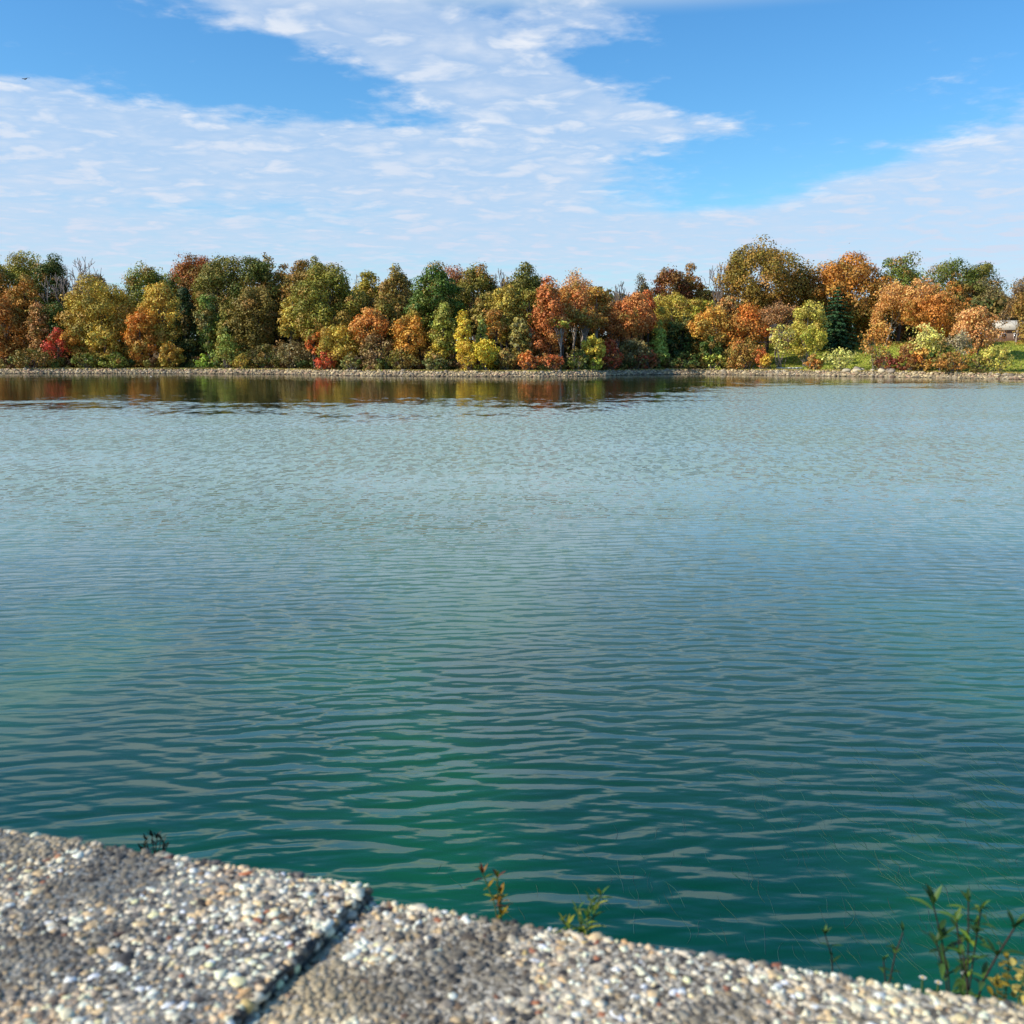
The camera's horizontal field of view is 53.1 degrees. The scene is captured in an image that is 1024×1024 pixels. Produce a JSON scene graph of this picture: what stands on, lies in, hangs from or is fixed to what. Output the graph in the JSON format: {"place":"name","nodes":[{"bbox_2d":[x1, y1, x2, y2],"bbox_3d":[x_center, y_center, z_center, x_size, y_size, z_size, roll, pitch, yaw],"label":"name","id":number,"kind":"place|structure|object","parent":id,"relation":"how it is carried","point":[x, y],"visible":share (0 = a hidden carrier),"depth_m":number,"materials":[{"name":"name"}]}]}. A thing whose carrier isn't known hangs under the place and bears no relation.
{"place":"outdoors","nodes":[
{"label":"outdoors","id":0,"kind":"place"},
{"bbox_2d":[0,374,1023,1005],"bbox_3d":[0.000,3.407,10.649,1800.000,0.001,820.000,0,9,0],"label":"water","id":1,"kind":"structure","parent":0,"point":[428,642],"depth_m":17.84,"materials":[{"name":"liquid"}]},
{"bbox_2d":[435,738,1023,980],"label":"water weed","id":2,"kind":"object","parent":1,"relation":"on","point":[879,869],"visible":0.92,"depth_m":10.01,"materials":[{"name":"plant"}]},
{"bbox_2d":[0,0,1023,338],"label":"sky","id":3,"kind":"structure","parent":0,"point":[616,141],"materials":[{"name":"blue"}]},
{"bbox_2d":[4,338,1023,378],"bbox_3d":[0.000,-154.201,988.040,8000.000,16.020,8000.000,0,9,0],"label":"terrain","id":4,"kind":"structure","parent":0,"point":[733,372],"depth_m":238.02,"materials":[{"name":"plant"}]},
{"bbox_2d":[0,283,32,364],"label":"autumn tree","id":5,"kind":"object","parent":4,"relation":"on","point":[9,340],"visible":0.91,"depth_m":263.48,"materials":[{"name":"orange plant"}]},
{"bbox_2d":[0,250,50,349],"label":"autumn tree","id":6,"kind":"object","parent":4,"relation":"on","point":[12,272],"visible":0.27,"depth_m":275.77,"materials":[{"name":"green plant"}]},
{"bbox_2d":[7,273,44,365],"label":"autumn tree","id":7,"kind":"object","parent":4,"relation":"on","point":[24,288],"visible":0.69,"depth_m":264.69,"materials":[{"name":"orange plant"}]},
{"bbox_2d":[7,347,55,368],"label":"shrub","id":8,"kind":"object","parent":4,"relation":"on","point":[19,357],"visible":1,"depth_m":251.54,"materials":[{"name":"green plant"}]},
{"bbox_2d":[23,302,51,358],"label":"autumn tree","id":9,"kind":"object","parent":4,"relation":"on","point":[36,331],"visible":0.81,"depth_m":258.28,"materials":[{"name":"orange plant"}]},
{"bbox_2d":[22,252,72,325],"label":"green tree","id":10,"kind":"object","parent":4,"relation":"on","point":[52,266],"visible":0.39,"depth_m":270.83,"materials":[{"name":"green plant"}]},
{"bbox_2d":[35,300,72,366],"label":"green tree","id":11,"kind":"object","parent":4,"relation":"on","point":[52,309],"visible":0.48,"depth_m":259.93,"materials":[{"name":"green plant"}]},
{"bbox_2d":[40,327,71,362],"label":"autumn tree","id":12,"kind":"object","parent":4,"relation":"on","point":[56,333],"visible":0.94,"depth_m":254.85,"materials":[{"name":"red plant"}]},
{"bbox_2d":[35,257,105,310],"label":"bare tree","id":13,"kind":"object","parent":4,"relation":"on","point":[67,282],"visible":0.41,"depth_m":267.08,"materials":[{"name":"plant"}]},
{"bbox_2d":[59,317,92,367],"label":"autumn tree","id":14,"kind":"object","parent":4,"relation":"on","point":[83,347],"visible":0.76,"depth_m":255.63,"materials":[{"name":"orange plant"}]},
{"bbox_2d":[52,272,139,367],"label":"autumn tree","id":15,"kind":"object","parent":4,"relation":"on","point":[90,305],"visible":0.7,"depth_m":257.77,"materials":[{"name":"yellow plant"}]},
{"bbox_2d":[85,324,120,367],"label":"autumn tree","id":16,"kind":"object","parent":4,"relation":"on","point":[103,335],"visible":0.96,"depth_m":253.20,"materials":[{"name":"yellow plant"}]},
{"bbox_2d":[120,305,157,367],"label":"autumn tree","id":17,"kind":"object","parent":4,"relation":"on","point":[136,341],"visible":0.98,"depth_m":254.11,"materials":[{"name":"orange plant"}]},
{"bbox_2d":[121,260,179,356],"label":"green tree","id":18,"kind":"object","parent":4,"relation":"on","point":[151,277],"visible":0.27,"depth_m":269.59,"materials":[{"name":"green plant"}]},
{"bbox_2d":[135,280,188,350],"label":"autumn tree","id":19,"kind":"object","parent":4,"relation":"on","point":[154,296],"visible":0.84,"depth_m":256.97,"materials":[{"name":"yellow plant"}]},
{"bbox_2d":[157,341,186,367],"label":"autumn tree","id":20,"kind":"object","parent":4,"relation":"on","point":[168,354],"visible":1,"depth_m":252.85,"materials":[{"name":"yellow plant"}]},
{"bbox_2d":[0,828,373,1023],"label":"parapet section","id":21,"kind":"object","parent":4,"relation":"on","point":[94,932],"visible":0.92,"depth_m":0.81,"materials":[{"name":"gravel"}]},
{"bbox_2d":[233,933,325,1021],"bbox_3d":[-0.230,0.364,0.616,0.011,0.010,0.431,4,10,22],"label":"mortar joint","id":22,"kind":"object","parent":21,"relation":"on","point":[270,985],"visible":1,"depth_m":0.76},
{"bbox_2d":[169,284,207,367],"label":"green tree","id":23,"kind":"object","parent":4,"relation":"on","point":[186,321],"visible":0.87,"depth_m":258.44,"materials":[{"name":"green plant"}]},
{"bbox_2d":[168,252,226,356],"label":"autumn tree","id":24,"kind":"object","parent":4,"relation":"on","point":[188,271],"visible":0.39,"depth_m":274.70,"materials":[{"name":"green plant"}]},
{"bbox_2d":[192,293,221,367],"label":"autumn tree","id":25,"kind":"object","parent":4,"relation":"on","point":[205,331],"visible":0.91,"depth_m":257.46,"materials":[{"name":"green plant"}]},
{"bbox_2d":[188,255,244,359],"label":"autumn tree","id":26,"kind":"object","parent":4,"relation":"on","point":[213,276],"visible":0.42,"depth_m":265.88,"materials":[{"name":"green plant"}]},
{"bbox_2d":[208,332,243,367],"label":"shrub","id":27,"kind":"object","parent":4,"relation":"on","point":[229,353],"visible":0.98,"depth_m":250.21,"materials":[{"name":"green plant"}]},
{"bbox_2d":[214,305,247,366],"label":"autumn tree","id":28,"kind":"object","parent":4,"relation":"on","point":[222,329],"visible":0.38,"depth_m":254.77,"materials":[{"name":"green plant"}]},
{"bbox_2d":[223,282,278,367],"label":"autumn tree","id":29,"kind":"object","parent":4,"relation":"on","point":[256,334],"visible":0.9,"depth_m":253.22,"materials":[{"name":"green plant"}]},
{"bbox_2d":[219,255,284,341],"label":"green tree","id":30,"kind":"object","parent":4,"relation":"on","point":[248,272],"visible":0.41,"depth_m":265.38,"materials":[{"name":"green plant"}]},
{"bbox_2d":[243,342,285,367],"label":"shrub","id":31,"kind":"object","parent":4,"relation":"on","point":[267,359],"visible":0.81,"depth_m":246.65,"materials":[{"name":"green plant"}]},
{"bbox_2d":[255,252,290,354],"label":"autumn tree","id":32,"kind":"object","parent":4,"relation":"on","point":[284,266],"visible":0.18,"depth_m":270.10,"materials":[{"name":"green plant"}]},
{"bbox_2d":[277,296,305,366],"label":"autumn tree","id":33,"kind":"object","parent":4,"relation":"on","point":[289,327],"visible":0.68,"depth_m":246.72,"materials":[{"name":"yellow plant"}]},
{"bbox_2d":[271,339,311,367],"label":"shrub","id":34,"kind":"object","parent":4,"relation":"on","point":[288,347],"visible":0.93,"depth_m":242.93,"materials":[{"name":"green plant"}]},
{"bbox_2d":[275,259,317,354],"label":"autumn tree","id":35,"kind":"object","parent":4,"relation":"on","point":[295,277],"visible":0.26,"depth_m":264.97,"materials":[{"name":"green plant"}]},
{"bbox_2d":[289,261,370,368],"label":"autumn tree","id":36,"kind":"object","parent":4,"relation":"on","point":[319,283],"visible":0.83,"depth_m":240.47,"materials":[{"name":"green plant"}]},
{"bbox_2d":[315,323,361,368],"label":"autumn tree","id":37,"kind":"object","parent":4,"relation":"on","point":[345,335],"visible":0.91,"depth_m":233.46,"materials":[{"name":"yellow plant"}]},
{"bbox_2d":[0,354,707,371],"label":"undergrowth","id":38,"kind":"object","parent":4,"relation":"on","point":[190,363],"visible":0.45,"depth_m":242.10,"materials":[{"name":"green plant"}]},
{"bbox_2d":[351,270,380,351],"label":"autumn tree","id":39,"kind":"object","parent":4,"relation":"on","point":[369,290],"visible":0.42,"depth_m":250.41,"materials":[{"name":"green plant"}]},
{"bbox_2d":[348,306,391,352],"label":"autumn tree","id":40,"kind":"object","parent":4,"relation":"on","point":[376,317],"visible":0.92,"depth_m":230.19,"materials":[{"name":"orange plant"}]},
{"bbox_2d":[8,283,738,358],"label":"woods","id":41,"kind":"object","parent":4,"relation":"on","point":[568,343],"visible":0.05,"depth_m":276.40,"materials":[{"name":"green plant"}]},
{"bbox_2d":[358,331,393,369],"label":"shrub","id":42,"kind":"object","parent":4,"relation":"on","point":[366,353],"visible":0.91,"depth_m":229.02,"materials":[{"name":"brown plant"}]},
{"bbox_2d":[366,292,401,369],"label":"autumn tree","id":43,"kind":"object","parent":4,"relation":"on","point":[385,307],"visible":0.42,"depth_m":235.15,"materials":[{"name":"green plant"}]},
{"bbox_2d":[366,263,414,341],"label":"autumn tree","id":44,"kind":"object","parent":4,"relation":"on","point":[401,281],"visible":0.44,"depth_m":243.98,"materials":[{"name":"green plant"}]},
{"bbox_2d":[387,314,430,364],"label":"autumn tree","id":45,"kind":"object","parent":4,"relation":"on","point":[402,326],"visible":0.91,"depth_m":228.09,"materials":[{"name":"orange plant"}]},
{"bbox_2d":[401,260,467,353],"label":"green tree","id":46,"kind":"object","parent":4,"relation":"on","point":[443,291],"visible":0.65,"depth_m":231.24,"materials":[{"name":"green plant"}]},
{"bbox_2d":[427,302,457,358],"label":"autumn tree","id":47,"kind":"object","parent":4,"relation":"on","point":[443,320],"visible":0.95,"depth_m":225.85,"materials":[{"name":"green plant"}]},
{"bbox_2d":[453,308,472,369],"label":"autumn tree","id":48,"kind":"object","parent":4,"relation":"on","point":[463,328],"visible":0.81,"depth_m":220.98,"materials":[{"name":"yellow plant"}]},
{"bbox_2d":[456,340,478,370],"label":"shrub","id":49,"kind":"object","parent":4,"relation":"on","point":[466,346],"visible":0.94,"depth_m":219.45,"materials":[{"name":"yellow plant"}]},
{"bbox_2d":[452,260,504,343],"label":"autumn tree","id":50,"kind":"object","parent":4,"relation":"on","point":[473,276],"visible":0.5,"depth_m":241.09,"materials":[{"name":"green plant"}]},
{"bbox_2d":[468,291,494,342],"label":"autumn tree","id":51,"kind":"object","parent":4,"relation":"on","point":[479,303],"visible":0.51,"depth_m":230.62,"materials":[{"name":"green plant"}]},
{"bbox_2d":[466,337,501,369],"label":"shrub","id":52,"kind":"object","parent":4,"relation":"on","point":[486,355],"visible":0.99,"depth_m":219.46,"materials":[{"name":"yellow plant"}]},
{"bbox_2d":[474,862,512,923],"bbox_3d":[-0.015,0.938,1.306,0.050,1.041,0.069,-8,12,-41],"label":"weed","id":53,"kind":"object","parent":4,"relation":"on","point":[499,899],"visible":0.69,"depth_m":1.24,"materials":[{"name":"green plant"}]},
{"bbox_2d":[482,307,507,369],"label":"autumn tree","id":54,"kind":"object","parent":4,"relation":"on","point":[499,323],"visible":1,"depth_m":224.70,"materials":[{"name":"orange plant"}]},
{"bbox_2d":[484,283,527,359],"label":"autumn tree","id":55,"kind":"object","parent":4,"relation":"on","point":[507,300],"visible":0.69,"depth_m":227.20,"materials":[{"name":"yellow plant"}]},
{"bbox_2d":[0,368,1023,379],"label":"shore rubble","id":56,"kind":"object","parent":4,"relation":"on","point":[783,372],"visible":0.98,"depth_m":228.30,"materials":[{"name":"stone"}]},
{"bbox_2d":[508,316,534,369],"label":"autumn tree","id":57,"kind":"object","parent":4,"relation":"on","point":[518,335],"visible":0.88,"depth_m":223.48,"materials":[{"name":"green plant"}]},
{"bbox_2d":[502,261,547,348],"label":"green tree","id":58,"kind":"object","parent":4,"relation":"on","point":[528,281],"visible":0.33,"depth_m":237.53,"materials":[{"name":"green plant"}]},
{"bbox_2d":[513,287,549,362],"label":"autumn tree","id":59,"kind":"object","parent":4,"relation":"on","point":[529,294],"visible":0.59,"depth_m":227.66,"materials":[{"name":"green plant"}]},
{"bbox_2d":[527,276,569,359],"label":"autumn tree","id":60,"kind":"object","parent":4,"relation":"on","point":[550,295],"visible":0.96,"depth_m":224.82,"materials":[{"name":"orange plant"}]},
{"bbox_2d":[562,281,592,355],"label":"autumn tree","id":61,"kind":"object","parent":4,"relation":"on","point":[582,301],"visible":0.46,"depth_m":236.46,"materials":[{"name":"orange plant"}]},
{"bbox_2d":[555,886,611,936],"bbox_3d":[0.087,0.951,1.276,0.063,1.054,0.068,6,11,34],"label":"weed","id":62,"kind":"object","parent":4,"relation":"on","point":[581,928],"visible":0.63,"depth_m":1.21,"materials":[{"name":"green plant"}]},
{"bbox_2d":[567,307,608,368],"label":"autumn tree","id":63,"kind":"object","parent":4,"relation":"on","point":[586,320],"visible":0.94,"depth_m":231.97,"materials":[{"name":"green plant"}]},
{"bbox_2d":[580,334,606,360],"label":"bush","id":64,"kind":"object","parent":4,"relation":"on","point":[591,347],"visible":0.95,"depth_m":226.70,"materials":[{"name":"yellow plant"}]},
{"bbox_2d":[583,286,614,359],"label":"autumn tree","id":65,"kind":"object","parent":4,"relation":"on","point":[601,303],"visible":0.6,"depth_m":241.16,"materials":[{"name":"green plant"}]},
{"bbox_2d":[598,299,631,353],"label":"autumn tree","id":66,"kind":"object","parent":4,"relation":"on","point":[604,329],"visible":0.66,"depth_m":241.35,"materials":[{"name":"brown plant"}]},
{"bbox_2d":[606,291,658,368],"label":"autumn tree","id":67,"kind":"object","parent":4,"relation":"on","point":[636,323],"visible":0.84,"depth_m":240.41,"materials":[{"name":"orange plant"}]},
{"bbox_2d":[242,901,1023,1023],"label":"parapet section","id":68,"kind":"object","parent":4,"relation":"on","point":[373,962],"visible":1,"depth_m":0.75,"materials":[{"name":"gravel"}]},
{"bbox_2d":[613,338,655,368],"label":"shrub","id":69,"kind":"object","parent":4,"relation":"on","point":[642,348],"visible":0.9,"depth_m":238.21,"materials":[{"name":"green plant"}]},
{"bbox_2d":[647,320,671,364],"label":"conifer tree","id":70,"kind":"object","parent":4,"relation":"on","point":[661,352],"visible":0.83,"depth_m":244.10,"materials":[{"name":"green plant"}]},
{"bbox_2d":[637,291,704,339],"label":"autumn tree","id":71,"kind":"object","parent":4,"relation":"on","point":[667,303],"visible":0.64,"depth_m":251.86,"materials":[{"name":"yellow plant"}]},
{"bbox_2d":[650,264,694,352],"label":"autumn tree","id":72,"kind":"object","parent":4,"relation":"on","point":[664,279],"visible":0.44,"depth_m":265.80,"materials":[{"name":"brown plant"}]},
{"bbox_2d":[661,313,702,361],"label":"green tree","id":73,"kind":"object","parent":4,"relation":"on","point":[677,329],"visible":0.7,"depth_m":247.32,"materials":[{"name":"green plant"}]},
{"bbox_2d":[673,262,708,352],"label":"autumn tree","id":74,"kind":"object","parent":4,"relation":"on","point":[697,287],"visible":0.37,"depth_m":269.56,"materials":[{"name":"brown plant"}]},
{"bbox_2d":[685,301,733,368],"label":"autumn tree","id":75,"kind":"object","parent":4,"relation":"on","point":[713,319],"visible":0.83,"depth_m":243.71,"materials":[{"name":"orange plant"}]},
{"bbox_2d":[696,334,723,367],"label":"shrub","id":76,"kind":"object","parent":4,"relation":"on","point":[717,350],"visible":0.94,"depth_m":241.96,"materials":[{"name":"green plant"}]},
{"bbox_2d":[726,337,760,369],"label":"shrub","id":77,"kind":"object","parent":4,"relation":"on","point":[738,346],"visible":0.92,"depth_m":236.78,"materials":[{"name":"orange plant"}]},
{"bbox_2d":[722,300,772,366],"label":"autumn tree","id":78,"kind":"object","parent":4,"relation":"on","point":[750,324],"visible":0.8,"depth_m":242.80,"materials":[{"name":"orange plant"}]},
{"bbox_2d":[713,234,827,349],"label":"autumn tree","id":79,"kind":"object","parent":4,"relation":"on","point":[790,288],"visible":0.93,"depth_m":257.79,"materials":[{"name":"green plant"}]},
{"bbox_2d":[767,323,796,367],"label":"autumn tree","id":80,"kind":"object","parent":4,"relation":"on","point":[775,337],"visible":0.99,"depth_m":240.53,"materials":[{"name":"yellow plant"}]},
{"bbox_2d":[758,298,806,354],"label":"autumn tree","id":81,"kind":"object","parent":4,"relation":"on","point":[778,313],"visible":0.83,"depth_m":252.65,"materials":[{"name":"brown plant"}]},
{"bbox_2d":[787,326,828,366],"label":"shrub","id":82,"kind":"object","parent":4,"relation":"on","point":[802,348],"visible":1,"depth_m":236.53,"materials":[{"name":"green plant"}]},
{"bbox_2d":[788,300,831,360],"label":"autumn tree","id":83,"kind":"object","parent":4,"relation":"on","point":[816,316],"visible":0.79,"depth_m":242.47,"materials":[{"name":"yellow plant"}]},
{"bbox_2d":[810,287,859,352],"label":"spruce tree","id":84,"kind":"object","parent":4,"relation":"on","point":[837,334],"visible":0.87,"depth_m":251.11,"materials":[{"name":"green plant"}]},
{"bbox_2d":[789,250,900,337],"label":"autumn tree","id":85,"kind":"object","parent":4,"relation":"on","point":[856,276],"visible":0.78,"depth_m":256.79,"materials":[{"name":"orange plant"}]},
{"bbox_2d":[674,292,1017,355],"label":"distant woods","id":86,"kind":"object","parent":4,"relation":"on","point":[904,334],"visible":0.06,"depth_m":276.48,"materials":[{"name":"orange plant"}]},
{"bbox_2d":[857,319,893,369],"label":"shrub","id":87,"kind":"object","parent":4,"relation":"on","point":[875,331],"visible":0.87,"depth_m":222.68,"materials":[{"name":"orange plant"}]},
{"bbox_2d":[869,278,915,339],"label":"autumn tree","id":88,"kind":"object","parent":4,"relation":"on","point":[888,297],"visible":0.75,"depth_m":245.23,"materials":[{"name":"orange plant"}]},
{"bbox_2d":[857,251,936,341],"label":"green tree","id":89,"kind":"object","parent":4,"relation":"on","point":[905,273],"visible":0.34,"depth_m":259.79,"materials":[{"name":"green plant"}]},
{"bbox_2d":[896,276,955,343],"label":"autumn tree","id":90,"kind":"object","parent":4,"relation":"on","point":[924,288],"visible":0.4,"depth_m":239.33,"materials":[{"name":"orange plant"}]},
{"bbox_2d":[906,322,946,370],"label":"shrub","id":91,"kind":"object","parent":4,"relation":"on","point":[933,336],"visible":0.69,"depth_m":212.77,"materials":[{"name":"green plant"}]},
{"bbox_2d":[900,290,975,344],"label":"autumn tree","id":92,"kind":"object","parent":4,"relation":"on","point":[937,302],"visible":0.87,"depth_m":231.74,"materials":[{"name":"orange plant"}]},
{"bbox_2d":[906,882,973,995],"bbox_3d":[0.463,0.935,1.162,0.060,1.099,0.067,-4,10,-24],"label":"weed","id":93,"kind":"object","parent":4,"relation":"on","point":[941,935],"visible":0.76,"depth_m":1.09,"materials":[{"name":"green plant"}]},
{"bbox_2d":[929,351,975,372],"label":"shrub","id":94,"kind":"object","parent":4,"relation":"on","point":[943,362],"visible":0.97,"depth_m":206.35,"materials":[{"name":"orange plant"}]},
{"bbox_2d":[924,253,1010,323],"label":"green tree","id":95,"kind":"object","parent":4,"relation":"on","point":[970,275],"visible":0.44,"depth_m":276.09,"materials":[{"name":"green plant"}]},
{"bbox_2d":[946,888,996,997],"bbox_3d":[0.483,0.923,1.104,0.091,1.096,0.060,7,11,39],"label":"weed","id":96,"kind":"object","parent":4,"relation":"on","point":[959,983],"visible":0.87,"depth_m":1.04,"materials":[{"name":"green plant"}]},
{"bbox_2d":[949,304,1006,356],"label":"autumn tree","id":97,"kind":"object","parent":4,"relation":"on","point":[985,321],"visible":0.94,"depth_m":215.50,"materials":[{"name":"orange plant"}]},
{"bbox_2d":[960,276,1010,309],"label":"autumn tree","id":98,"kind":"object","parent":4,"relation":"on","point":[990,291],"visible":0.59,"depth_m":270.54,"materials":[{"name":"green plant"}]},
{"bbox_2d":[971,344,1015,373],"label":"shrub","id":99,"kind":"object","parent":4,"relation":"on","point":[1004,352],"visible":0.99,"depth_m":200.79,"materials":[{"name":"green plant"}]},
{"bbox_2d":[976,909,1023,1001],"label":"weed","id":100,"kind":"object","parent":4,"relation":"on","point":[986,968],"visible":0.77,"depth_m":1.02,"materials":[{"name":"green plant"}]},
{"bbox_2d":[987,942,1017,1005],"bbox_3d":[0.494,0.943,1.099,0.066,1.023,0.028,-8,12,-43],"label":"goldenrod","id":101,"kind":"object","parent":4,"relation":"on","point":[997,982],"visible":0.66,"depth_m":1.02,"materials":[{"name":"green plant"}]},
{"bbox_2d":[997,276,1023,341],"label":"autumn tree","id":102,"kind":"object","parent":4,"relation":"on","point":[1015,289],"visible":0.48,"depth_m":235.76,"materials":[{"name":"orange plant"}]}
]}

